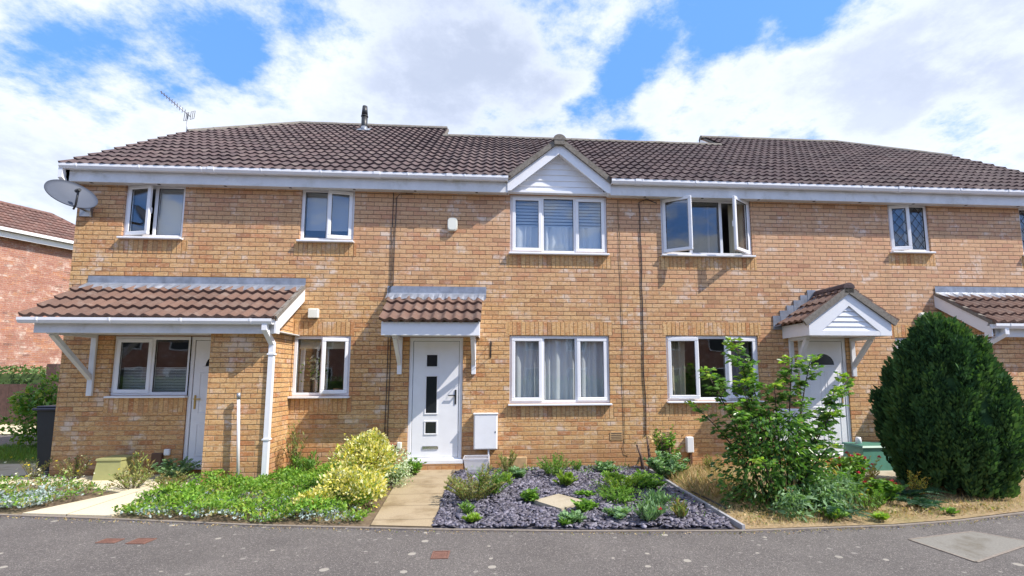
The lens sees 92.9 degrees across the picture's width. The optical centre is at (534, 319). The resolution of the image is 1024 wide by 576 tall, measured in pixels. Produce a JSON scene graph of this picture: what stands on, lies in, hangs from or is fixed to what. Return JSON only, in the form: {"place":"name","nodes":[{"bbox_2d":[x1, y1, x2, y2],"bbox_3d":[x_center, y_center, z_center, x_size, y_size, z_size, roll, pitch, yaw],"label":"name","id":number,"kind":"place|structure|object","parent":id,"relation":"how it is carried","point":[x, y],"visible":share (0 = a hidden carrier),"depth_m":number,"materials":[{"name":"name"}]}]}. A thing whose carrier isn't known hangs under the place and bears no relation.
{"place":"outdoors","nodes":[
{"label":"outdoors","id":0,"kind":"place"},
{"bbox_2d":[0,435,35,447],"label":"side road","id":1,"kind":"structure","parent":0,"point":[4,439],"depth_m":11.86,"materials":[{"name":"asphalt"}]},
{"bbox_2d":[0,424,35,433],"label":"side pavement","id":2,"kind":"structure","parent":0,"point":[6,430],"depth_m":14.36,"materials":[{"name":"beige concrete"}]},
{"bbox_2d":[0,383,43,423],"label":"timber fence","id":3,"kind":"object","parent":2,"relation":"on","point":[7,391],"visible":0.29,"depth_m":15.80,"materials":[{"name":"brown wood"}]},
{"bbox_2d":[45,364,59,404],"bbox_3d":[-15.685,2.390,15.781,0.320,1.920,0.200,0,-6,-4],"label":"gate post","id":4,"kind":"object","parent":2,"relation":"on","point":[51,369],"visible":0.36,"depth_m":15.77,"materials":[{"name":"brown wood"}]},
{"bbox_2d":[0,442,36,463],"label":"side lawn","id":5,"kind":"structure","parent":0,"point":[8,462],"depth_m":8.89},
{"bbox_2d":[0,367,59,448],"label":"bush","id":6,"kind":"object","parent":5,"relation":"on","point":[22,407],"visible":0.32,"depth_m":10.11,"materials":[{"name":"green plant"}]},
{"bbox_2d":[0,464,48,475],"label":"path","id":7,"kind":"structure","parent":0,"point":[8,469],"depth_m":7.98,"materials":[{"name":"concrete"}]},
{"bbox_2d":[32,405,55,471],"bbox_3d":[-7.763,1.927,7.969,0.420,1.058,0.680,0,-6,-4],"label":"wheelie bin","id":8,"kind":"object","parent":7,"relation":"on","point":[45,420],"visible":0.23,"depth_m":7.73,"materials":[{"name":"plastic"}]},
{"bbox_2d":[0,423,48,476],"bbox_3d":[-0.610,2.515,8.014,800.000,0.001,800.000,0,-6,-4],"label":"ground","id":9,"kind":"structure","parent":0,"point":[23,475],"depth_m":7.84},
{"bbox_2d":[0,364,46,383],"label":"hedge","id":10,"kind":"object","parent":9,"relation":"on","point":[24,377],"visible":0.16,"depth_m":16.33,"materials":[{"name":"plant"}]},
{"bbox_2d":[0,201,74,373],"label":"red brick house","id":11,"kind":"structure","parent":9,"relation":"on","point":[36,248],"depth_m":18.25,"materials":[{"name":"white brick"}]},
{"bbox_2d":[16,105,448,484],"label":"terraced house","id":12,"kind":"structure","parent":9,"relation":"on","point":[210,266],"depth_m":7.99,"materials":[{"name":"brick"}]},
{"bbox_2d":[44,179,97,216],"bbox_3d":[-7.162,-1.920,7.630,0.494,0.520,0.775,0,-6,-4],"label":"satellite dish","id":13,"kind":"object","parent":12,"relation":"attached to","point":[84,200],"visible":1,"depth_m":7.56,"materials":[{"name":"grey metal"}]},
{"bbox_2d":[103,336,190,397],"bbox_3d":[-6.172,0.757,7.850,1.220,0.984,0.255,0,-6,-4],"label":"window","id":14,"kind":"structure","parent":12,"relation":"in","point":[149,392],"depth_m":7.85,"materials":[{"name":"white plastic"}]},
{"bbox_2d":[116,185,185,239],"bbox_3d":[-6.330,-1.792,8.112,0.990,0.949,0.243,0,-6,-4],"label":"window","id":15,"kind":"structure","parent":12,"relation":"in","point":[171,208],"depth_m":8.14,"materials":[{"name":"white plastic"}]},
{"bbox_2d":[150,453,162,468],"bbox_3d":[-5.924,2.208,7.620,0.160,0.240,0.057,0,-6,-4],"label":"utility cover","id":16,"kind":"object","parent":12,"relation":"attached to","point":[158,457],"visible":0.69,"depth_m":7.60,"materials":[{"name":"brown plastic"}]},
{"bbox_2d":[160,90,194,130],"bbox_3d":[-7.994,-4.524,10.829,0.707,1.167,0.326,3,-7,-25],"label":"tv aerial","id":17,"kind":"object","parent":12,"relation":"attached to","point":[187,114],"visible":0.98,"depth_m":10.91,"materials":[{"name":"metal"}]},
{"bbox_2d":[308,308,318,318],"bbox_3d":[-3.663,-0.102,8.044,0.170,0.171,0.066,0,-6,-4],"label":"wall vent","id":18,"kind":"object","parent":12,"relation":"attached to","point":[313,313],"depth_m":8.02,"materials":[{"name":"beige plastic"}]},
{"bbox_2d":[300,355,328,391],"bbox_3d":[-3.706,0.907,8.183,0.445,0.645,0.330,2,-7,-21],"label":"flower vase","id":19,"kind":"object","parent":12,"relation":"in","point":[312,372],"visible":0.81,"depth_m":8.15,"materials":[{"name":"green plant"}]},
{"bbox_2d":[287,336,350,398],"bbox_3d":[-3.520,0.776,8.060,0.960,1.024,0.283,0,-6,-4],"label":"window","id":20,"kind":"structure","parent":12,"relation":"in","point":[324,343],"depth_m":8.04,"materials":[{"name":"white plastic"}]},
{"bbox_2d":[296,190,354,242],"bbox_3d":[-3.538,-1.772,8.328,0.930,0.949,0.245,0,-6,-4],"label":"window","id":21,"kind":"structure","parent":12,"relation":"in","point":[331,210],"depth_m":8.41,"materials":[{"name":"white plastic"}]},
{"bbox_2d":[379,134,629,469],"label":"terraced house","id":22,"kind":"structure","parent":9,"relation":"on","point":[519,268],"depth_m":8.36,"materials":[{"name":"brick"}]},
{"bbox_2d":[384,193,393,434],"bbox_3d":[-2.448,-0.052,8.155,0.034,4.300,0.010,0,-6,-4],"label":"cable","id":23,"kind":"object","parent":22,"relation":"attached to","point":[388,338],"visible":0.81,"depth_m":8.21,"materials":[{"name":"black plastic"}]},
{"bbox_2d":[387,194,399,436],"bbox_3d":[-2.291,-0.062,8.159,0.366,4.280,0.028,0,-6,-4],"label":"cable","id":24,"kind":"object","parent":22,"relation":"attached to","point":[391,320],"visible":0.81,"depth_m":8.18,"materials":[{"name":"black plastic"}]},
{"bbox_2d":[447,218,457,230],"bbox_3d":[-1.422,-1.648,8.387,0.170,0.230,0.064,0,-6,-4],"label":"alarm box","id":25,"kind":"object","parent":22,"relation":"attached to","point":[452,224],"visible":1,"depth_m":8.36,"materials":[{"name":"beige plastic"}]},
{"bbox_2d":[473,413,497,468],"bbox_3d":[-0.811,1.991,7.981,0.408,0.915,0.147,0,-6,-4],"label":"meter box","id":26,"kind":"object","parent":22,"relation":"attached to","point":[485,430],"visible":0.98,"depth_m":7.94,"materials":[{"name":"white plastic"}]},
{"bbox_2d":[473,413,497,448],"bbox_3d":[-0.811,1.820,8.001,0.408,0.570,0.147,0,-6,-4],"label":"door","id":27,"kind":"structure","parent":26,"relation":"in","point":[485,437],"depth_m":7.94,"materials":[{"name":"white plastic"}]},
{"bbox_2d":[509,195,609,255],"bbox_3d":[0.416,-1.664,8.609,1.760,1.084,0.241,0,-6,-4],"label":"window","id":28,"kind":"structure","parent":22,"relation":"in","point":[579,239],"depth_m":8.67,"materials":[{"name":"white plastic"}]},
{"bbox_2d":[508,335,611,405],"bbox_3d":[0.420,0.861,8.336,1.760,1.184,0.265,0,-6,-4],"label":"window","id":29,"kind":"structure","parent":22,"relation":"in","point":[574,370],"depth_m":8.39,"materials":[{"name":"white plastic"}]},
{"bbox_2d":[618,223,628,454],"bbox_3d":[1.527,0.066,8.439,0.109,4.443,0.008,0,-6,-4],"label":"cable","id":30,"kind":"object","parent":22,"relation":"attached to","point":[622,325],"visible":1,"depth_m":8.44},
{"bbox_2d":[590,139,899,466],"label":"terraced house","id":31,"kind":"structure","parent":9,"relation":"on","point":[746,247],"depth_m":8.65,"materials":[{"name":"brick"}]},
{"bbox_2d":[638,199,656,414],"bbox_3d":[2.018,-0.107,8.477,0.332,4.147,0.026,0,-6,1],"label":"cable","id":32,"kind":"object","parent":31,"relation":"attached to","point":[642,307],"visible":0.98,"depth_m":8.49,"materials":[{"name":"black plastic"}]},
{"bbox_2d":[685,436,693,464],"bbox_3d":[2.624,2.229,8.242,0.120,0.490,0.087,0,-6,-4],"label":"utility cover","id":33,"kind":"object","parent":31,"relation":"attached to","point":[689,442],"visible":0.84,"depth_m":8.22,"materials":[{"name":"white plastic"}]},
{"bbox_2d":[660,195,755,257],"bbox_3d":[3.084,-1.651,8.871,1.720,1.089,0.783,0,-6,-4],"label":"window","id":34,"kind":"structure","parent":31,"relation":"in","point":[735,212],"depth_m":8.76,"materials":[{"name":"white plastic"}]},
{"bbox_2d":[666,336,764,402],"bbox_3d":[3.105,0.864,8.574,1.710,1.164,0.338,0,-6,-4],"label":"window","id":35,"kind":"structure","parent":31,"relation":"in","point":[675,345],"depth_m":8.56,"materials":[{"name":"white plastic"}]},
{"bbox_2d":[774,408,799,440],"bbox_3d":[4.360,1.810,8.393,0.400,0.550,0.139,0,-6,-4],"label":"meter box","id":36,"kind":"object","parent":31,"relation":"attached to","point":[794,409],"visible":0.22,"depth_m":8.35,"materials":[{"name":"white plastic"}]},
{"bbox_2d":[699,135,1023,441],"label":"terraced house","id":37,"kind":"structure","parent":9,"relation":"on","point":[921,231],"depth_m":9.03,"materials":[{"name":"brick"}]},
{"bbox_2d":[887,205,935,253],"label":"window","id":38,"kind":"structure","parent":37,"relation":"in","point":[908,248],"depth_m":9.06,"materials":[{"name":"white plastic"}]},
{"bbox_2d":[0,474,200,516],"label":"cream path","id":39,"kind":"structure","parent":0,"point":[101,506],"depth_m":6.01,"materials":[{"name":"concrete"}]},
{"bbox_2d":[17,456,54,479],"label":"weed clump","id":40,"kind":"object","parent":39,"relation":"on","point":[36,466],"visible":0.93,"depth_m":7.25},
{"bbox_2d":[53,453,91,479],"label":"weed clump","id":41,"kind":"object","parent":39,"relation":"on","point":[77,465],"visible":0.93,"depth_m":7.27,"materials":[{"name":"plant"}]},
{"bbox_2d":[92,455,138,480],"bbox_3d":[-6.337,2.234,7.375,0.390,0.315,0.380,0,-6,-4],"label":"storage box","id":42,"kind":"object","parent":39,"relation":"on","point":[105,467],"visible":0.82,"depth_m":7.21,"materials":[{"name":"plastic"}]},
{"bbox_2d":[104,467,156,489],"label":"weed clump","id":43,"kind":"object","parent":39,"relation":"on","point":[127,483],"visible":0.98,"depth_m":6.64,"materials":[{"name":"plant"}]},
{"bbox_2d":[126,451,155,479],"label":"weed clump","id":44,"kind":"object","parent":39,"relation":"on","point":[135,467],"visible":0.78,"depth_m":7.21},
{"bbox_2d":[144,471,192,491],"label":"weed clump","id":45,"kind":"object","parent":39,"relation":"on","point":[183,479],"visible":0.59,"depth_m":6.44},
{"bbox_2d":[150,456,201,477],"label":"weed clump","id":46,"kind":"object","parent":39,"relation":"on","point":[171,469],"visible":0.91,"depth_m":7.27,"materials":[{"name":"plant"}]},
{"bbox_2d":[371,469,459,527],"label":"footpath","id":47,"kind":"structure","parent":0,"point":[415,503],"depth_m":5.91,"materials":[{"name":"concrete"}]},
{"bbox_2d":[405,457,426,475],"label":"weed clump","id":48,"kind":"object","parent":47,"relation":"on","point":[416,465],"visible":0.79,"depth_m":7.43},
{"bbox_2d":[0,514,1023,575],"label":"pavement","id":49,"kind":"structure","parent":0,"point":[29,546],"depth_m":4.30,"materials":[{"name":"asphalt"}]},
{"bbox_2d":[125,538,156,543],"bbox_3d":[-3.724,2.091,4.600,0.180,0.007,0.150,0,-6,1],"label":"drain cover","id":50,"kind":"object","parent":49,"relation":"on","point":[141,540],"visible":1,"depth_m":4.59,"materials":[{"name":"metal"}]},
{"bbox_2d":[430,550,449,558],"bbox_3d":[-0.824,2.045,4.237,0.150,0.007,0.180,0,-6,-4],"label":"drain cover","id":51,"kind":"object","parent":49,"relation":"on","point":[440,554],"visible":1,"depth_m":4.23,"materials":[{"name":"metal"}]},
{"bbox_2d":[0,514,1022,536],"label":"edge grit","id":52,"kind":"object","parent":49,"relation":"on","point":[65,518],"visible":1,"depth_m":4.96,"materials":[{"name":"grey stone"}]},
{"bbox_2d":[0,512,1023,532],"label":"kerb","id":53,"kind":"structure","parent":49,"relation":"on","point":[532,530],"depth_m":4.97,"materials":[{"name":"concrete"}]},
{"bbox_2d":[908,531,1023,562],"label":"concrete patch","id":54,"kind":"object","parent":49,"relation":"on","point":[976,547],"visible":1,"depth_m":4.47,"materials":[{"name":"concrete"}]},
{"bbox_2d":[0,473,1023,529],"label":"garden soil","id":55,"kind":"structure","parent":0,"point":[367,521],"depth_m":5.39,"materials":[{"name":"soil"}]},
{"bbox_2d":[0,485,65,507],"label":"silver mound","id":56,"kind":"object","parent":55,"relation":"on","point":[38,493],"visible":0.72,"depth_m":5.90,"materials":[{"name":"blue plant"}]},
{"bbox_2d":[0,471,115,507],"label":"weedy ground cover","id":57,"kind":"object","parent":55,"relation":"on","point":[45,480],"visible":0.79,"depth_m":6.31,"materials":[{"name":"green plant"}]},
{"bbox_2d":[134,488,169,504],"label":"weed clump","id":58,"kind":"object","parent":55,"relation":"on","point":[144,495],"visible":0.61,"depth_m":5.78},
{"bbox_2d":[236,393,240,476],"bbox_3d":[-4.234,1.691,6.942,0.132,1.293,0.056,-1,-6,5],"label":"waste pipe","id":59,"kind":"object","parent":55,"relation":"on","point":[238,397],"visible":0.86,"depth_m":6.93,"materials":[{"name":"plastic"}]},
{"bbox_2d":[114,488,363,523],"bbox_3d":[-3.260,2.109,5.608,2.917,0.161,1.084,-1,-7,10],"label":"silver ground cover","id":60,"kind":"object","parent":55,"relation":"on","point":[225,511],"visible":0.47,"depth_m":5.29,"materials":[{"name":"blue plant"}]},
{"bbox_2d":[112,459,390,521],"bbox_3d":[-3.322,2.145,6.434,2.934,0.280,2.945,0,-6,-4],"label":"ground cover","id":61,"kind":"object","parent":55,"relation":"on","point":[193,491],"visible":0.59,"depth_m":5.73,"materials":[{"name":"green plant"}]},
{"bbox_2d":[282,419,307,467],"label":"weed clump","id":62,"kind":"object","parent":55,"relation":"on","point":[294,442],"visible":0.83,"depth_m":7.45,"materials":[{"name":"plant"}]},
{"bbox_2d":[288,449,321,470],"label":"weed clump","id":63,"kind":"object","parent":55,"relation":"on","point":[307,464],"visible":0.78,"depth_m":7.37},
{"bbox_2d":[287,427,402,513],"bbox_3d":[-2.249,1.808,6.002,1.162,0.889,1.284,0,-6,-4],"label":"variegated shrub","id":64,"kind":"object","parent":55,"relation":"on","point":[362,452],"visible":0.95,"depth_m":5.84,"materials":[{"name":"yellow plant"}]},
{"bbox_2d":[374,444,414,486],"bbox_3d":[-1.959,1.985,6.702,0.610,0.648,0.460,5,-8,-36],"label":"white edged shrub","id":65,"kind":"object","parent":55,"relation":"on","point":[402,466],"visible":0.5,"depth_m":6.72,"materials":[{"name":"green plant"}]},
{"bbox_2d":[431,464,735,529],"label":"slate chippings","id":66,"kind":"object","parent":55,"relation":"on","point":[448,512],"visible":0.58,"depth_m":5.58,"materials":[{"name":"gravel"}]},
{"bbox_2d":[458,500,475,513],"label":"weed clump","id":67,"kind":"object","parent":66,"relation":"on","point":[464,508],"visible":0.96,"depth_m":5.35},
{"bbox_2d":[462,510,482,522],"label":"weed clump","id":68,"kind":"object","parent":66,"relation":"on","point":[473,517],"visible":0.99,"depth_m":5.06,"materials":[{"name":"green plant"}]},
{"bbox_2d":[443,463,505,501],"bbox_3d":[-0.730,1.996,5.896,0.800,0.442,0.731,0,-6,-4],"label":"weed clump","id":69,"kind":"object","parent":66,"relation":"on","point":[462,488],"visible":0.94,"depth_m":5.87,"materials":[{"name":"plant"}]},
{"bbox_2d":[469,468,512,497],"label":"weed clump","id":70,"kind":"object","parent":66,"relation":"on","point":[496,490],"visible":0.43,"depth_m":6.17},
{"bbox_2d":[495,448,517,473],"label":"weed clump","id":71,"kind":"object","parent":66,"relation":"on","point":[509,461],"visible":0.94,"depth_m":7.62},
{"bbox_2d":[501,456,526,469],"bbox_3d":[-0.343,2.345,7.933,0.420,0.220,0.080,0,-6,-4],"label":"timber block","id":72,"kind":"object","parent":66,"relation":"on","point":[519,461],"depth_m":7.90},
{"bbox_2d":[508,466,525,477],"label":"weed clump","id":73,"kind":"object","parent":66,"relation":"on","point":[517,472],"visible":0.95,"depth_m":7.20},
{"bbox_2d":[520,487,538,501],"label":"weed clump","id":74,"kind":"object","parent":66,"relation":"on","point":[530,495],"visible":0.97,"depth_m":5.90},
{"bbox_2d":[469,459,637,472],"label":"wall foot weeds","id":75,"kind":"object","parent":66,"relation":"on","point":[615,469],"depth_m":7.65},
{"bbox_2d":[537,452,573,475],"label":"weed clump","id":76,"kind":"object","parent":66,"relation":"on","point":[556,466],"visible":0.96,"depth_m":7.29,"materials":[{"name":"plant"}]},
{"bbox_2d":[534,494,580,510],"bbox_3d":[0.299,2.194,5.848,0.462,0.040,0.528,6,-9,-41],"label":"stepping slab","id":77,"kind":"object","parent":66,"relation":"on","point":[560,502],"depth_m":5.81,"materials":[{"name":"stone"}]},
{"bbox_2d":[552,469,577,486],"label":"weed clump","id":78,"kind":"object","parent":66,"relation":"on","point":[567,479],"visible":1,"depth_m":6.72,"materials":[{"name":"green plant"}]},
{"bbox_2d":[557,509,586,522],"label":"weed clump","id":79,"kind":"object","parent":66,"relation":"on","point":[577,516],"visible":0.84,"depth_m":5.06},
{"bbox_2d":[570,498,598,511],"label":"weed clump","id":80,"kind":"object","parent":66,"relation":"on","point":[584,505],"visible":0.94,"depth_m":5.45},
{"bbox_2d":[595,459,618,471],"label":"weed clump","id":81,"kind":"object","parent":66,"relation":"on","point":[608,465],"visible":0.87,"depth_m":7.67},
{"bbox_2d":[595,483,634,504],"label":"weed clump","id":82,"kind":"object","parent":66,"relation":"on","point":[620,493],"visible":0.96,"depth_m":5.79,"materials":[{"name":"plant"}]},
{"bbox_2d":[602,505,631,518],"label":"weed clump","id":83,"kind":"object","parent":66,"relation":"on","point":[619,512],"visible":0.94,"depth_m":5.19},
{"bbox_2d":[597,471,649,492],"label":"weed clump","id":84,"kind":"object","parent":66,"relation":"on","point":[628,483],"visible":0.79,"depth_m":6.26,"materials":[{"name":"green plant"}]},
{"bbox_2d":[585,471,704,515],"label":"creeping weeds","id":85,"kind":"object","parent":66,"relation":"on","point":[640,494],"visible":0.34,"depth_m":5.94,"materials":[{"name":"green plant"}]},
{"bbox_2d":[623,468,666,488],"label":"weed clump","id":86,"kind":"object","parent":66,"relation":"on","point":[657,482],"visible":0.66,"depth_m":6.52,"materials":[{"name":"plant"}]},
{"bbox_2d":[632,497,666,521],"bbox_3d":[1.202,1.987,5.055,0.354,0.265,0.319,3,-7,-26],"label":"red valerian","id":87,"kind":"object","parent":66,"relation":"on","point":[648,511],"visible":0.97,"depth_m":5.01,"materials":[{"name":"plant"}]},
{"bbox_2d":[643,486,673,505],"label":"weed clump","id":88,"kind":"object","parent":66,"relation":"on","point":[660,498],"visible":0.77,"depth_m":5.62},
{"bbox_2d":[670,496,688,518],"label":"weed clump","id":89,"kind":"object","parent":66,"relation":"on","point":[678,510],"visible":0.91,"depth_m":5.18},
{"bbox_2d":[645,466,744,529],"bbox_3d":[1.937,2.279,6.465,0.076,0.115,3.182,0,-6,-5],"label":"edging board","id":90,"kind":"object","parent":55,"relation":"on","point":[736,523],"visible":0.42,"depth_m":5.65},
{"bbox_2d":[819,466,895,479],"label":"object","id":91,"kind":"structure","parent":55,"relation":"on","point":[889,474],"depth_m":7.51,"materials":[{"name":"stone"}]},
{"bbox_2d":[841,442,892,470],"bbox_3d":[5.653,2.257,8.088,0.800,0.390,0.500,0,-6,-4],"label":"green cabinet","id":92,"kind":"object","parent":91,"relation":"on","point":[869,449],"visible":0.47,"depth_m":7.86,"materials":[{"name":"paint"}]},
{"bbox_2d":[0,0,1023,224],"label":"sky","id":93,"kind":"structure","parent":0,"point":[78,77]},
{"bbox_2d":[665,460,765,499],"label":"tall dry grass","id":94,"kind":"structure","parent":0,"point":[689,475],"depth_m":6.67,"materials":[{"name":"plant"}]},
{"bbox_2d":[647,462,1023,528],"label":"dry turf","id":95,"kind":"structure","parent":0,"point":[868,521],"depth_m":5.47,"materials":[{"name":"plant"}]},
{"bbox_2d":[634,425,683,470],"bbox_3d":[2.007,2.047,7.747,0.768,0.770,0.350,2,-7,-16],"label":"dead stump","id":96,"kind":"object","parent":95,"relation":"on","point":[649,454],"visible":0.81,"depth_m":7.79,"materials":[{"name":"plant"}]},
{"bbox_2d":[642,450,690,479],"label":"leafy plant","id":97,"kind":"object","parent":95,"relation":"on","point":[659,464],"visible":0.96,"depth_m":7.25,"materials":[{"name":"plant"}]},
{"bbox_2d":[652,424,681,456],"bbox_3d":[2.152,2.058,7.881,0.513,0.752,0.447,-3,-7,22],"label":"sapling","id":98,"kind":"object","parent":95,"relation":"on","point":[666,444],"visible":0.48,"depth_m":7.83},
{"bbox_2d":[684,336,855,516],"bbox_3d":[3.027,1.233,5.867,2.269,2.098,1.162,0,-6,-4],"label":"tall shrub","id":99,"kind":"object","parent":95,"relation":"on","point":[746,418],"visible":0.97,"depth_m":5.89,"materials":[{"name":"green plant"}]},
{"bbox_2d":[768,466,867,522],"bbox_3d":[3.190,1.969,5.522,1.460,0.583,0.627,2,-7,-21],"label":"leafy shrub","id":100,"kind":"object","parent":95,"relation":"on","point":[840,479],"visible":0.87,"depth_m":5.41,"materials":[{"name":"plant"}]},
{"bbox_2d":[817,507,849,520],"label":"weed clump","id":101,"kind":"object","parent":95,"relation":"on","point":[842,513],"visible":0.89,"depth_m":5.13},
{"bbox_2d":[811,499,876,520],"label":"fern","id":102,"kind":"object","parent":95,"relation":"on","point":[831,508],"visible":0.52,"depth_m":5.21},
{"bbox_2d":[826,453,869,492],"bbox_3d":[4.025,1.979,6.259,0.520,0.541,0.511,-4,-8,32],"label":"red valerian","id":103,"kind":"object","parent":95,"relation":"on","point":[857,472],"visible":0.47,"depth_m":6.17,"materials":[{"name":"plant"}]},
{"bbox_2d":[841,451,881,491],"bbox_3d":[4.312,2.005,6.446,0.497,0.531,0.407,-6,-9,41],"label":"red valerian","id":104,"kind":"object","parent":95,"relation":"on","point":[871,473],"visible":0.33,"depth_m":6.38,"materials":[{"name":"yellow plant"}]},
{"bbox_2d":[849,486,889,511],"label":"weed clump","id":105,"kind":"object","parent":95,"relation":"on","point":[876,504],"visible":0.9,"depth_m":5.50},
{"bbox_2d":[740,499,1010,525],"bbox_3d":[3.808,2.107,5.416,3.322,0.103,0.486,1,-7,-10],"label":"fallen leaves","id":106,"kind":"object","parent":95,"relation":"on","point":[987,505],"visible":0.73,"depth_m":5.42,"materials":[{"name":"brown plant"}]},
{"bbox_2d":[870,511,889,520],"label":"weed clump","id":107,"kind":"object","parent":95,"relation":"on","point":[882,515],"visible":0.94,"depth_m":5.13,"materials":[{"name":"green plant"}]},
{"bbox_2d":[859,478,908,503],"bbox_3d":[4.169,2.057,5.907,0.483,0.307,0.432,0,-6,-4],"label":"red valerian","id":108,"kind":"object","parent":95,"relation":"on","point":[890,488],"visible":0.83,"depth_m":5.82,"materials":[{"name":"plant"}]},
{"bbox_2d":[860,479,952,500],"bbox_3d":[4.544,2.137,6.109,1.182,0.132,0.816,0,-6,-4],"label":"fern","id":109,"kind":"object","parent":95,"relation":"on","point":[909,493],"visible":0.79,"depth_m":5.99,"materials":[{"name":"plant"}]},
{"bbox_2d":[890,496,950,508],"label":"fern","id":110,"kind":"object","parent":95,"relation":"on","point":[923,502],"visible":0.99,"depth_m":5.65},
{"bbox_2d":[868,311,1023,498],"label":"conifer","id":111,"kind":"object","parent":95,"relation":"on","point":[947,410],"visible":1,"depth_m":6.15,"materials":[{"name":"green plant"}]},
{"bbox_2d":[906,470,929,497],"bbox_3d":[4.826,2.058,6.106,0.280,0.346,0.258,6,-9,-44],"label":"red valerian","id":112,"kind":"object","parent":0,"point":[917,483],"visible":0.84,"depth_m":6.09,"materials":[{"name":"yellow plant"}]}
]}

